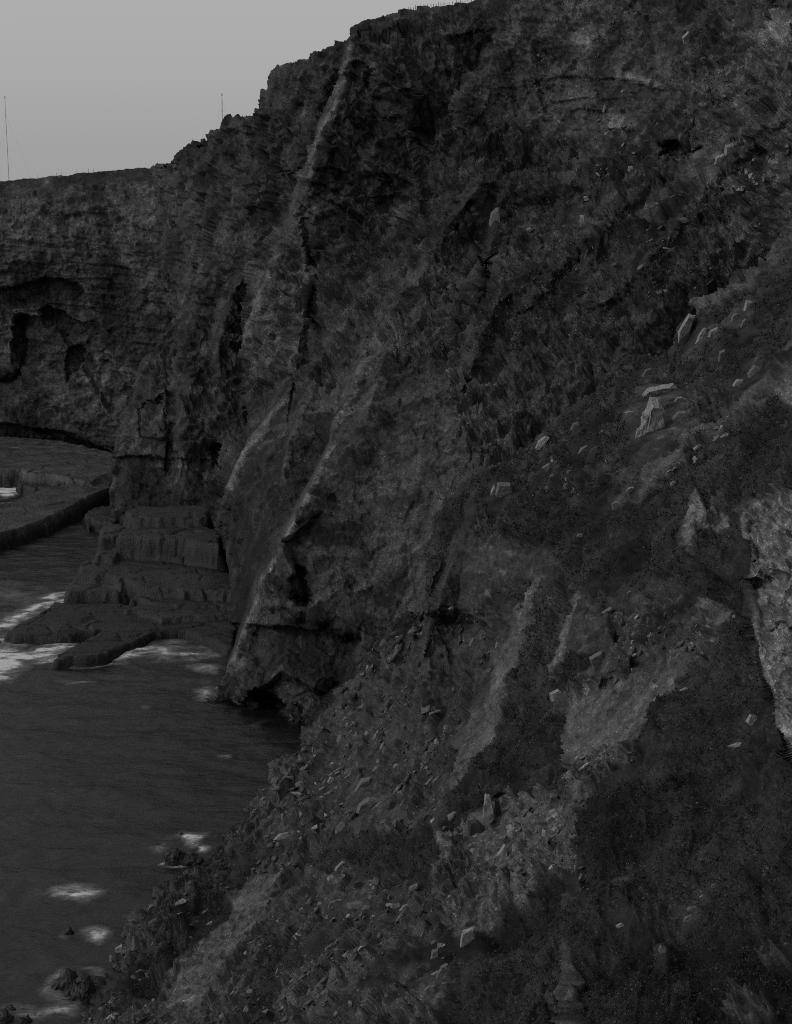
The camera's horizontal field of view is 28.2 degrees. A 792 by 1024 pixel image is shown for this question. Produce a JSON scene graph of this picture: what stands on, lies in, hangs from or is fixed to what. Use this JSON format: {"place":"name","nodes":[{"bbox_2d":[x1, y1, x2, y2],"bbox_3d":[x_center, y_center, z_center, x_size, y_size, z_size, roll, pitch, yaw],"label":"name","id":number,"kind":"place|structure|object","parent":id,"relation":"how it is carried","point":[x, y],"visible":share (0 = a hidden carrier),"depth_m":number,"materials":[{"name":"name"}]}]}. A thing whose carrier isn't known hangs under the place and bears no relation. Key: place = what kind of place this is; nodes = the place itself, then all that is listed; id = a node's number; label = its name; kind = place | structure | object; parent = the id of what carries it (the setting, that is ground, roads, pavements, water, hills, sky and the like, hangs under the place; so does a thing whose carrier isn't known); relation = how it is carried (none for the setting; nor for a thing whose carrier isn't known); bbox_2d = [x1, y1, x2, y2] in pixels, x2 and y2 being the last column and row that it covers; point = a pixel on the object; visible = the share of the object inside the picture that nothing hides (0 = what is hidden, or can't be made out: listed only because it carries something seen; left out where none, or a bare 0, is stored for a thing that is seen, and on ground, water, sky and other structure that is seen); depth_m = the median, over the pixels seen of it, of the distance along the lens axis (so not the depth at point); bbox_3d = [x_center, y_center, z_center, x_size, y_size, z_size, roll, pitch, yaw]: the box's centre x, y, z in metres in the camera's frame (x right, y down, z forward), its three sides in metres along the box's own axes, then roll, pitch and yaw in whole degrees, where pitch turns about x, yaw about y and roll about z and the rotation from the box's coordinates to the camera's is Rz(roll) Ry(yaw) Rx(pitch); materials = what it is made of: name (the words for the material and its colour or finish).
{"place":"outdoors","nodes":[
{"label":"outdoors","id":0,"kind":"place"},
{"bbox_2d":[0,436,112,551],"bbox_3d":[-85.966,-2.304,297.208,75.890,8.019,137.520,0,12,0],"label":"rock shelf","id":1,"kind":"object","parent":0,"point":[58,485],"visible":0.69,"depth_m":301.08,"materials":[{"name":"grey stone"}]},
{"bbox_2d":[0,167,175,452],"bbox_3d":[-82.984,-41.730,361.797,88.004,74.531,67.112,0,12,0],"label":"cliff","id":2,"kind":"structure","parent":0,"point":[87,308],"depth_m":351.86,"materials":[{"name":"grey stone"}]},
{"bbox_2d":[0,96,27,179],"bbox_3d":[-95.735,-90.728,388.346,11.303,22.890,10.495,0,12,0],"label":"radio mast","id":3,"kind":"object","parent":2,"relation":"on","point":[3,141],"visible":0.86,"depth_m":389.12,"materials":[{"name":"metal"}]},
{"bbox_2d":[0,505,236,668],"bbox_3d":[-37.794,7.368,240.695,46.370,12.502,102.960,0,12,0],"label":"rock steps","id":4,"kind":"object","parent":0,"point":[145,576],"visible":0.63,"depth_m":221.58,"materials":[{"name":"grey stone"}]},
{"bbox_2d":[0,488,306,1023],"bbox_3d":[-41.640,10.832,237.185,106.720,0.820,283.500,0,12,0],"label":"sea","id":5,"kind":"structure","parent":0,"point":[120,774],"depth_m":161.73,"materials":[{"name":"liquid"}]},
{"bbox_2d":[0,1008,13,1023],"bbox_3d":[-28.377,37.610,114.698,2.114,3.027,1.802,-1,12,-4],"label":"sea rock","id":6,"kind":"object","parent":5,"relation":"in","point":[6,1016],"visible":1,"depth_m":114.10,"materials":[{"name":"grey stone"}]},
{"bbox_2d":[6,1004,15,1010],"bbox_3d":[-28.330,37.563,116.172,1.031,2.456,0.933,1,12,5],"label":"sea rock","id":7,"kind":"object","parent":5,"relation":"in","point":[10,1007],"visible":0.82,"depth_m":115.96,"materials":[{"name":"grey stone"}]},
{"bbox_2d":[13,1016,28,1023],"bbox_3d":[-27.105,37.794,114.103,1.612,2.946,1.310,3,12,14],"label":"sea rock","id":8,"kind":"object","parent":5,"relation":"in","point":[21,1020],"visible":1,"depth_m":113.64,"materials":[{"name":"grey stone"}]},
{"bbox_2d":[25,1013,32,1022],"bbox_3d":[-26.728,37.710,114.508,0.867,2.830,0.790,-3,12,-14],"label":"sea rock","id":9,"kind":"object","parent":5,"relation":"in","point":[29,1019],"visible":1,"depth_m":114.10,"materials":[{"name":"grey stone"}]},
{"bbox_2d":[51,968,78,994],"bbox_3d":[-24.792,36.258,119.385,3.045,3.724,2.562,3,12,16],"label":"sea rock","id":10,"kind":"object","parent":5,"relation":"in","point":[64,983],"visible":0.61,"depth_m":118.67,"materials":[{"name":"grey stone"}]},
{"bbox_2d":[63,926,73,934],"bbox_3d":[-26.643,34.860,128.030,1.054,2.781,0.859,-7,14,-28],"label":"sea rock","id":11,"kind":"object","parent":5,"relation":"in","point":[68,930],"visible":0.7,"depth_m":127.62,"materials":[{"name":"grey stone"}]},
{"bbox_2d":[70,972,95,1001],"bbox_3d":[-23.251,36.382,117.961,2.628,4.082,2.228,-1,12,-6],"label":"sea rock","id":12,"kind":"object","parent":5,"relation":"in","point":[84,988],"visible":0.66,"depth_m":117.27,"materials":[{"name":"grey stone"}]},
{"bbox_2d":[164,848,183,866],"bbox_3d":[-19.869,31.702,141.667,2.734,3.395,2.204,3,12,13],"label":"sea rock","id":13,"kind":"object","parent":5,"relation":"in","point":[173,856],"visible":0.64,"depth_m":140.92,"materials":[{"name":"grey stone"}]},
{"bbox_2d":[180,851,203,865],"bbox_3d":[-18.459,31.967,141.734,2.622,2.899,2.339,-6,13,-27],"label":"sea rock","id":14,"kind":"object","parent":5,"relation":"in","point":[190,858],"visible":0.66,"depth_m":141.00,"materials":[{"name":"grey stone"}]},
{"bbox_2d":[109,108,257,523],"bbox_3d":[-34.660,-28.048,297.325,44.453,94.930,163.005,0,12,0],"label":"cliff","id":15,"kind":"structure","parent":0,"point":[182,425],"depth_m":293.75,"materials":[{"name":"grey stone"}]},
{"bbox_2d":[0,0,473,180],"label":"sky","id":16,"kind":"structure","parent":0,"point":[93,85],"materials":[{"name":"grey"}]},
{"bbox_2d":[75,226,791,1023],"bbox_3d":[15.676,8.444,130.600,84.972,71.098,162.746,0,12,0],"label":"hillside","id":17,"kind":"structure","parent":0,"point":[473,572],"depth_m":110.53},
{"bbox_2d":[115,944,122,952],"bbox_3d":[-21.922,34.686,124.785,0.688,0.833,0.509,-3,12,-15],"label":"boulder","id":18,"kind":"object","parent":17,"relation":"on","point":[119,948],"visible":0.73,"depth_m":124.64,"materials":[{"name":"stone"}]},
{"bbox_2d":[175,900,183,905],"bbox_3d":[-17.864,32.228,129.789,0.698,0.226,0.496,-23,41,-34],"label":"loose stone","id":19,"kind":"object","parent":17,"relation":"on","point":[180,902],"visible":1,"depth_m":129.72,"materials":[{"name":"grey stone"}]},
{"bbox_2d":[266,889,279,898],"bbox_3d":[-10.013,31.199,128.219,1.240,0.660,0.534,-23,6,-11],"label":"boulder","id":20,"kind":"object","parent":17,"relation":"on","point":[274,893],"visible":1,"depth_m":128.05,"materials":[{"name":"stone"}]},
{"bbox_2d":[274,832,288,840],"bbox_3d":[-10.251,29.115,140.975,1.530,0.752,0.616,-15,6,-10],"label":"boulder","id":21,"kind":"object","parent":17,"relation":"on","point":[280,836],"visible":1,"depth_m":140.78,"materials":[{"name":"stone"}]},
{"bbox_2d":[282,775,292,779],"bbox_3d":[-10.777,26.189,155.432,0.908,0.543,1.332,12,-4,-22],"label":"loose stone","id":22,"kind":"object","parent":17,"relation":"on","point":[289,777],"visible":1,"depth_m":155.00,"materials":[{"name":"grey stone"}]},
{"bbox_2d":[324,791,331,797],"bbox_3d":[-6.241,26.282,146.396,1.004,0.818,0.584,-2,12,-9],"label":"slab","id":23,"kind":"structure","parent":17,"relation":"on","point":[327,794],"depth_m":146.11,"materials":[{"name":"grey stone"}]},
{"bbox_2d":[327,776,333,783],"bbox_3d":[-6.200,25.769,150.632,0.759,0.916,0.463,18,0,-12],"label":"slab","id":24,"kind":"structure","parent":17,"relation":"on","point":[330,779],"depth_m":150.43,"materials":[{"name":"stone"}]},
{"bbox_2d":[328,899,341,908],"bbox_3d":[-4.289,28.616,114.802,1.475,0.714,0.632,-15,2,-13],"label":"slab","id":25,"kind":"structure","parent":17,"relation":"on","point":[333,904],"depth_m":114.49,"materials":[{"name":"grey stone"}]},
{"bbox_2d":[334,861,345,871],"bbox_3d":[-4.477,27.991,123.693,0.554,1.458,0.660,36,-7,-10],"label":"stone","id":26,"kind":"object","parent":17,"relation":"on","point":[341,863],"visible":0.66,"depth_m":123.57,"materials":[{"name":"grey stone"}]},
{"bbox_2d":[335,820,345,833],"bbox_3d":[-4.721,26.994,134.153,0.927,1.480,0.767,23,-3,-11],"label":"slab","id":27,"kind":"structure","parent":17,"relation":"on","point":[341,825],"depth_m":134.01,"materials":[{"name":"grey stone"}]},
{"bbox_2d":[350,811,357,820],"bbox_3d":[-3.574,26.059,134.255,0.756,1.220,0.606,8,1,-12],"label":"slab","id":28,"kind":"structure","parent":17,"relation":"on","point":[353,815],"depth_m":134.03,"materials":[{"name":"stone"}]},
{"bbox_2d":[347,901,363,909],"bbox_3d":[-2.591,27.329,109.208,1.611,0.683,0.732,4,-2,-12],"label":"boulder","id":29,"kind":"object","parent":17,"relation":"on","point":[356,905],"visible":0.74,"depth_m":108.96,"materials":[{"name":"grey stone"}]},
{"bbox_2d":[353,880,363,889],"bbox_3d":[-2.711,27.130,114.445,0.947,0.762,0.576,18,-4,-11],"label":"slab","id":30,"kind":"structure","parent":17,"relation":"on","point":[357,884],"depth_m":114.22,"materials":[{"name":"stone"}]},
{"bbox_2d":[354,777,371,791],"bbox_3d":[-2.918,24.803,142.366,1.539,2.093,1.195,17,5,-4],"label":"slab","id":31,"kind":"structure","parent":17,"relation":"on","point":[365,782],"depth_m":141.90,"materials":[{"name":"grey stone"}]},
{"bbox_2d":[356,797,379,815],"bbox_3d":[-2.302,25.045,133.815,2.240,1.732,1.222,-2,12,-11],"label":"slab","id":32,"kind":"structure","parent":17,"relation":"on","point":[366,804],"depth_m":133.28,"materials":[{"name":"grey stone"}]},
{"bbox_2d":[372,877,379,885],"bbox_3d":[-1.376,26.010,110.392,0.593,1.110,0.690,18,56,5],"label":"loose stone","id":33,"kind":"object","parent":17,"relation":"on","point":[376,881],"visible":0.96,"depth_m":109.97,"materials":[{"name":"grey stone"}]},
{"bbox_2d":[386,800,395,809],"bbox_3d":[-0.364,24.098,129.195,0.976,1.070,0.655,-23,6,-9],"label":"slab","id":34,"kind":"object","parent":17,"relation":"on","point":[390,805],"depth_m":128.93,"materials":[{"name":"stone"}]},
{"bbox_2d":[87,602,699,1023],"bbox_3d":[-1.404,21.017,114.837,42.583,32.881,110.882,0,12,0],"label":"rubble","id":35,"kind":"object","parent":17,"relation":"on","point":[395,646],"visible":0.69,"depth_m":115.65,"materials":[{"name":"grey stone"}]},
{"bbox_2d":[392,903,400,908],"bbox_3d":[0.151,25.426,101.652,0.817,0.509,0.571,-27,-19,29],"label":"loose stone","id":36,"kind":"object","parent":17,"relation":"on","point":[396,905],"visible":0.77,"depth_m":101.51,"materials":[{"name":"grey stone"}]},
{"bbox_2d":[399,904,407,911],"bbox_3d":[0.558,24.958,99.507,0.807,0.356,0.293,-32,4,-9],"label":"slab","id":37,"kind":"object","parent":17,"relation":"on","point":[402,907],"depth_m":99.39,"materials":[{"name":"stone"}]},
{"bbox_2d":[173,589,654,998],"bbox_3d":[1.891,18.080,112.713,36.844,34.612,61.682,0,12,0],"label":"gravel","id":38,"kind":"structure","parent":17,"relation":"on","point":[467,768],"depth_m":107.91,"materials":[{"name":"grey gravel"}]},
{"bbox_2d":[424,985,435,996],"bbox_3d":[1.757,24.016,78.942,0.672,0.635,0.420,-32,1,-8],"label":"boulder","id":39,"kind":"object","parent":17,"relation":"on","point":[429,989],"visible":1,"depth_m":78.78,"materials":[{"name":"grey stone"}]},
{"bbox_2d":[430,948,437,958],"bbox_3d":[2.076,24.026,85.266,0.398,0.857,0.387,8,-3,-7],"label":"boulder","id":40,"kind":"object","parent":17,"relation":"on","point":[434,953],"visible":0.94,"depth_m":85.11,"materials":[{"name":"grey stone"}]},
{"bbox_2d":[436,968,442,979],"bbox_3d":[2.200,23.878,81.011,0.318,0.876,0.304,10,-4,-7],"label":"slab","id":41,"kind":"object","parent":17,"relation":"on","point":[439,972],"depth_m":80.90,"materials":[{"name":"grey stone"}]},
{"bbox_2d":[90,230,791,1023],"bbox_3d":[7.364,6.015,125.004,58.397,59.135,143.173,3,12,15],"label":"heather","id":42,"kind":"object","parent":17,"relation":"on","point":[634,786],"visible":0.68,"depth_m":105.92,"materials":[{"name":"plant"}]},
{"bbox_2d":[460,926,475,947],"bbox_3d":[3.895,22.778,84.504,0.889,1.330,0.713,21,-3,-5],"label":"boulder","id":43,"kind":"object","parent":17,"relation":"on","point":[468,935],"visible":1,"depth_m":84.25,"materials":[{"name":"stone"}]},
{"bbox_2d":[468,638,476,649],"bbox_3d":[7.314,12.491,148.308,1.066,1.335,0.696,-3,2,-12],"label":"slab","id":44,"kind":"object","parent":17,"relation":"on","point":[472,643],"depth_m":148.06,"materials":[{"name":"grey stone"}]},
{"bbox_2d":[467,819,484,835],"bbox_3d":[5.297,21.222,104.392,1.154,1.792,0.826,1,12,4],"label":"slab","id":45,"kind":"object","parent":17,"relation":"on","point":[475,826],"depth_m":104.05,"materials":[{"name":"stone"}]},
{"bbox_2d":[475,894,482,899],"bbox_3d":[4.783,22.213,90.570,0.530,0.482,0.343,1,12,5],"label":"slab","id":46,"kind":"object","parent":17,"relation":"on","point":[478,896],"depth_m":90.48,"materials":[{"name":"grey stone"}]},
{"bbox_2d":[482,793,493,817],"bbox_3d":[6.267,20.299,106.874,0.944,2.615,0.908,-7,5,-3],"label":"slab","id":47,"kind":"structure","parent":17,"relation":"on","point":[488,810],"depth_m":106.48,"materials":[{"name":"stone"}]},
{"bbox_2d":[491,485,495,495],"bbox_3d":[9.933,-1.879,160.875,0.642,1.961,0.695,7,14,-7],"label":"slab","id":48,"kind":"object","parent":17,"relation":"on","point":[493,490],"depth_m":160.54,"materials":[{"name":"stone"}]},
{"bbox_2d":[494,798,500,816],"bbox_3d":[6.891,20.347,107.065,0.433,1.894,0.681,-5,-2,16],"label":"slab","id":49,"kind":"structure","parent":17,"relation":"on","point":[497,808],"depth_m":106.86,"materials":[{"name":"stone"}]},
{"bbox_2d":[496,844,507,858],"bbox_3d":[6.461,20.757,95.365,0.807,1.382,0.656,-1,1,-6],"label":"slab","id":50,"kind":"object","parent":17,"relation":"on","point":[502,853],"depth_m":95.07,"materials":[{"name":"stone"}]},
{"bbox_2d":[495,482,512,497],"bbox_3d":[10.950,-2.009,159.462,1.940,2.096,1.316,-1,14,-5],"label":"slab","id":51,"kind":"structure","parent":17,"relation":"on","point":[503,488],"depth_m":158.92,"materials":[{"name":"grey stone"}]},
{"bbox_2d":[535,436,548,450],"bbox_3d":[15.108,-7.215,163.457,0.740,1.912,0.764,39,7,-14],"label":"slab","id":52,"kind":"object","parent":17,"relation":"on","point":[541,442],"depth_m":163.21,"materials":[{"name":"stone"}]},
{"bbox_2d":[541,829,547,836],"bbox_3d":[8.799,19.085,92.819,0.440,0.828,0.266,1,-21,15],"label":"loose stone","id":53,"kind":"object","parent":17,"relation":"on","point":[544,833],"visible":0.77,"depth_m":92.78,"materials":[{"name":"grey stone"}]},
{"bbox_2d":[542,463,550,471],"bbox_3d":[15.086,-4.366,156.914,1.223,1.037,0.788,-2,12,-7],"label":"boulder","id":54,"kind":"object","parent":17,"relation":"on","point":[547,466],"visible":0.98,"depth_m":156.60,"materials":[{"name":"grey stone"}]},
{"bbox_2d":[546,817,554,822],"bbox_3d":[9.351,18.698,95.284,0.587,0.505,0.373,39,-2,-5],"label":"slab","id":55,"kind":"object","parent":17,"relation":"on","point":[550,819],"depth_m":95.15,"materials":[{"name":"stone"}]},
{"bbox_2d":[549,809,559,815],"bbox_3d":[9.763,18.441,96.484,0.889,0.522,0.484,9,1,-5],"label":"slab","id":56,"kind":"object","parent":17,"relation":"on","point":[552,812],"depth_m":96.30,"materials":[{"name":"stone"}]},
{"bbox_2d":[549,689,560,701],"bbox_3d":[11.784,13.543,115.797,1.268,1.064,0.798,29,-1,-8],"label":"boulder","id":57,"kind":"object","parent":17,"relation":"on","point":[554,694],"visible":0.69,"depth_m":115.48,"materials":[{"name":"stone"}]},
{"bbox_2d":[550,834,561,838],"bbox_3d":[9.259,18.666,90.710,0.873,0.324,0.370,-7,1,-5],"label":"slab","id":58,"kind":"object","parent":17,"relation":"on","point":[555,836],"depth_m":90.59,"materials":[{"name":"grey stone"}]},
{"bbox_2d":[570,422,578,430],"bbox_3d":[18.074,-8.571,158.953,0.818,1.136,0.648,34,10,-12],"label":"boulder","id":59,"kind":"object","parent":17,"relation":"on","point":[574,424],"visible":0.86,"depth_m":158.72,"materials":[{"name":"grey stone"}]},
{"bbox_2d":[578,445,589,456],"bbox_3d":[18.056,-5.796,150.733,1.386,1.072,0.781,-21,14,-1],"label":"boulder","id":60,"kind":"object","parent":17,"relation":"on","point":[583,450],"visible":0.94,"depth_m":150.39,"materials":[{"name":"grey stone"}]},
{"bbox_2d":[589,650,603,670],"bbox_3d":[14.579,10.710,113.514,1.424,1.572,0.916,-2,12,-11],"label":"boulder","id":61,"kind":"object","parent":17,"relation":"on","point":[596,658],"visible":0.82,"depth_m":113.13,"materials":[{"name":"grey stone"}]},
{"bbox_2d":[611,501,618,510],"bbox_3d":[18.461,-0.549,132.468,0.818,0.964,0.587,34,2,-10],"label":"stone","id":62,"kind":"object","parent":17,"relation":"on","point":[614,505],"visible":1,"depth_m":132.27,"materials":[{"name":"grey stone"}]},
{"bbox_2d":[626,487,633,492],"bbox_3d":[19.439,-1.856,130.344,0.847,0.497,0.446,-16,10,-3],"label":"stone","id":63,"kind":"object","parent":17,"relation":"on","point":[629,489],"visible":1,"depth_m":130.20,"materials":[{"name":"grey stone"}]},
{"bbox_2d":[642,368,651,375],"bbox_3d":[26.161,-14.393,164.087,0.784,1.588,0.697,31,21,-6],"label":"slab","id":64,"kind":"object","parent":17,"relation":"on","point":[647,372],"depth_m":163.79,"materials":[{"name":"grey stone"}]},
{"bbox_2d":[635,397,664,437],"bbox_3d":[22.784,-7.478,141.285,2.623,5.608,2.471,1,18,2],"label":"boulder","id":65,"kind":"object","parent":17,"relation":"on","point":[652,417],"visible":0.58,"depth_m":140.16,"materials":[{"name":"stone"}]},
{"bbox_2d":[642,383,677,397],"bbox_3d":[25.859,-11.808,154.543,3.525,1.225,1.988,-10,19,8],"label":"slab","id":66,"kind":"structure","parent":17,"relation":"on","point":[655,390],"depth_m":153.94,"materials":[{"name":"stone"}]},
{"bbox_2d":[658,944,665,952],"bbox_3d":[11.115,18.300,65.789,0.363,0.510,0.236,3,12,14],"label":"stone","id":67,"kind":"object","parent":17,"relation":"on","point":[661,949],"visible":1,"depth_m":65.69,"materials":[{"name":"grey stone"}]},
{"bbox_2d":[674,397,685,402],"bbox_3d":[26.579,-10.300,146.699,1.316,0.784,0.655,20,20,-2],"label":"slab","id":68,"kind":"object","parent":17,"relation":"on","point":[678,399],"depth_m":146.42,"materials":[{"name":"stone"}]},
{"bbox_2d":[672,411,688,422],"bbox_3d":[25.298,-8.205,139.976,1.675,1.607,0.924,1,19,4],"label":"boulder","id":69,"kind":"object","parent":17,"relation":"on","point":[679,416],"visible":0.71,"depth_m":139.56,"materials":[{"name":"grey stone"}]},
{"bbox_2d":[678,314,695,343],"bbox_3d":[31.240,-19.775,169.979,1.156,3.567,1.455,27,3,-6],"label":"slab","id":70,"kind":"structure","parent":17,"relation":"on","point":[684,329],"depth_m":169.65,"materials":[{"name":"stone"}]},
{"bbox_2d":[683,914,692,921],"bbox_3d":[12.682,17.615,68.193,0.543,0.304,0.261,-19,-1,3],"label":"slab","id":71,"kind":"object","parent":17,"relation":"on","point":[688,918],"depth_m":68.09,"materials":[{"name":"grey stone"}]},
{"bbox_2d":[693,444,701,451],"bbox_3d":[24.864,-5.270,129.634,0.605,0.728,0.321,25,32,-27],"label":"loose stone","id":72,"kind":"object","parent":17,"relation":"on","point":[695,448],"visible":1,"depth_m":129.45,"materials":[{"name":"grey stone"}]},
{"bbox_2d":[695,328,706,343],"bbox_3d":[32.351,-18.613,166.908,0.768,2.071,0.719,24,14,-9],"label":"slab","id":73,"kind":"structure","parent":17,"relation":"on","point":[702,333],"depth_m":166.57,"materials":[{"name":"stone"}]},
{"bbox_2d":[708,327,717,337],"bbox_3d":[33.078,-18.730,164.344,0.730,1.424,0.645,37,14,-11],"label":"slab","id":74,"kind":"object","parent":17,"relation":"on","point":[712,332],"depth_m":164.11,"materials":[{"name":"stone"}]},
{"bbox_2d":[718,349,725,361],"bbox_3d":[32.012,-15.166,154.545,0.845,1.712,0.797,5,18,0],"label":"boulder","id":75,"kind":"object","parent":17,"relation":"on","point":[722,353],"visible":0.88,"depth_m":154.19,"materials":[{"name":"grey stone"}]},
{"bbox_2d":[727,742,740,746],"bbox_3d":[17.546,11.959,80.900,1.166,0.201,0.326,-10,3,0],"label":"slab","id":76,"kind":"object","parent":17,"relation":"on","point":[738,744],"depth_m":80.82,"materials":[{"name":"stone"}]},
{"bbox_2d":[730,313,738,321],"bbox_3d":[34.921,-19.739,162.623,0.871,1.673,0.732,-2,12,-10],"label":"boulder","id":77,"kind":"object","parent":17,"relation":"on","point":[734,316],"visible":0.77,"depth_m":162.22,"materials":[{"name":"grey stone"}]},
{"bbox_2d":[732,379,742,386],"bbox_3d":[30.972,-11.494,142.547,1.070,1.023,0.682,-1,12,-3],"label":"boulder","id":78,"kind":"object","parent":17,"relation":"on","point":[737,382],"visible":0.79,"depth_m":142.22,"materials":[{"name":"stone"}]},
{"bbox_2d":[740,318,748,327],"bbox_3d":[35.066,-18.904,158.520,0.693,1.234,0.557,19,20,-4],"label":"boulder","id":79,"kind":"object","parent":17,"relation":"on","point":[745,321],"visible":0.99,"depth_m":158.29,"materials":[{"name":"grey stone"}]},
{"bbox_2d":[743,300,752,310],"bbox_3d":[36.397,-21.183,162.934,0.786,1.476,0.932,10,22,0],"label":"boulder","id":80,"kind":"object","parent":17,"relation":"on","point":[748,303],"visible":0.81,"depth_m":162.60,"materials":[{"name":"stone"}]},
{"bbox_2d":[746,714,756,725],"bbox_3d":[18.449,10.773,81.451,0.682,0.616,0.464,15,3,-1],"label":"boulder","id":81,"kind":"object","parent":17,"relation":"on","point":[750,719],"visible":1,"depth_m":81.28,"materials":[{"name":"stone"}]},
{"bbox_2d":[747,364,760,377],"bbox_3d":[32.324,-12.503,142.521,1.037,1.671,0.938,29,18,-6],"label":"boulder","id":82,"kind":"object","parent":17,"relation":"on","point":[753,370],"visible":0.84,"depth_m":142.19,"materials":[{"name":"grey stone"}]},
{"bbox_2d":[204,0,791,725],"bbox_3d":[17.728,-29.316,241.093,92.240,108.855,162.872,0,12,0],"label":"headland cliff","id":83,"kind":"structure","parent":0,"point":[328,504],"depth_m":226.86,"materials":[{"name":"grey stone"}]},
{"bbox_2d":[410,0,471,9],"bbox_3d":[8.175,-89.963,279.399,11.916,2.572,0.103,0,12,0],"label":"fence","id":84,"kind":"object","parent":83,"relation":"on","point":[438,4],"visible":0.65,"depth_m":279.37,"materials":[{"name":"grey wood"}]},
{"bbox_2d":[489,207,499,227],"bbox_3d":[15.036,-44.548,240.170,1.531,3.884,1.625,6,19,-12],"label":"slab","id":85,"kind":"structure","parent":83,"relation":"on","point":[494,215],"depth_m":239.62,"materials":[{"name":"grey stone"}]},
{"bbox_2d":[324,0,791,411],"bbox_3d":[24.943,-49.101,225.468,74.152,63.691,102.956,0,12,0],"label":"cliff scrub","id":86,"kind":"object","parent":83,"relation":"on","point":[591,264],"visible":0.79,"depth_m":220.77,"materials":[{"name":"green plant"}]},
{"bbox_2d":[516,0,791,298],"bbox_3d":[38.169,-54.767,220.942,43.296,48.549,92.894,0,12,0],"label":"cliff rubble","id":87,"kind":"object","parent":83,"relation":"on","point":[667,248],"visible":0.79,"depth_m":223.24,"materials":[{"name":"grey stone"}]},
{"bbox_2d":[680,217,687,222],"bbox_3d":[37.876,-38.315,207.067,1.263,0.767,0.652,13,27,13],"label":"boulder","id":88,"kind":"object","parent":83,"relation":"on","point":[683,220],"visible":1,"depth_m":206.86,"materials":[{"name":"grey stone"}]},
{"bbox_2d":[682,31,689,43],"bbox_3d":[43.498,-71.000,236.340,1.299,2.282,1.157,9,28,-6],"label":"boulder","id":89,"kind":"object","parent":83,"relation":"on","point":[685,37],"visible":1,"depth_m":235.91,"materials":[{"name":"stone"}]},
{"bbox_2d":[714,154,723,164],"bbox_3d":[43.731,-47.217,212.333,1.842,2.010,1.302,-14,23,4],"label":"boulder","id":90,"kind":"object","parent":83,"relation":"on","point":[719,158],"visible":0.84,"depth_m":211.83,"materials":[{"name":"stone"}]},
{"bbox_2d":[724,143,733,155],"bbox_3d":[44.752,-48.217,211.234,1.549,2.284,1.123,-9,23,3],"label":"boulder","id":91,"kind":"object","parent":83,"relation":"on","point":[729,148],"visible":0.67,"depth_m":210.67,"materials":[{"name":"stone"}]}
]}

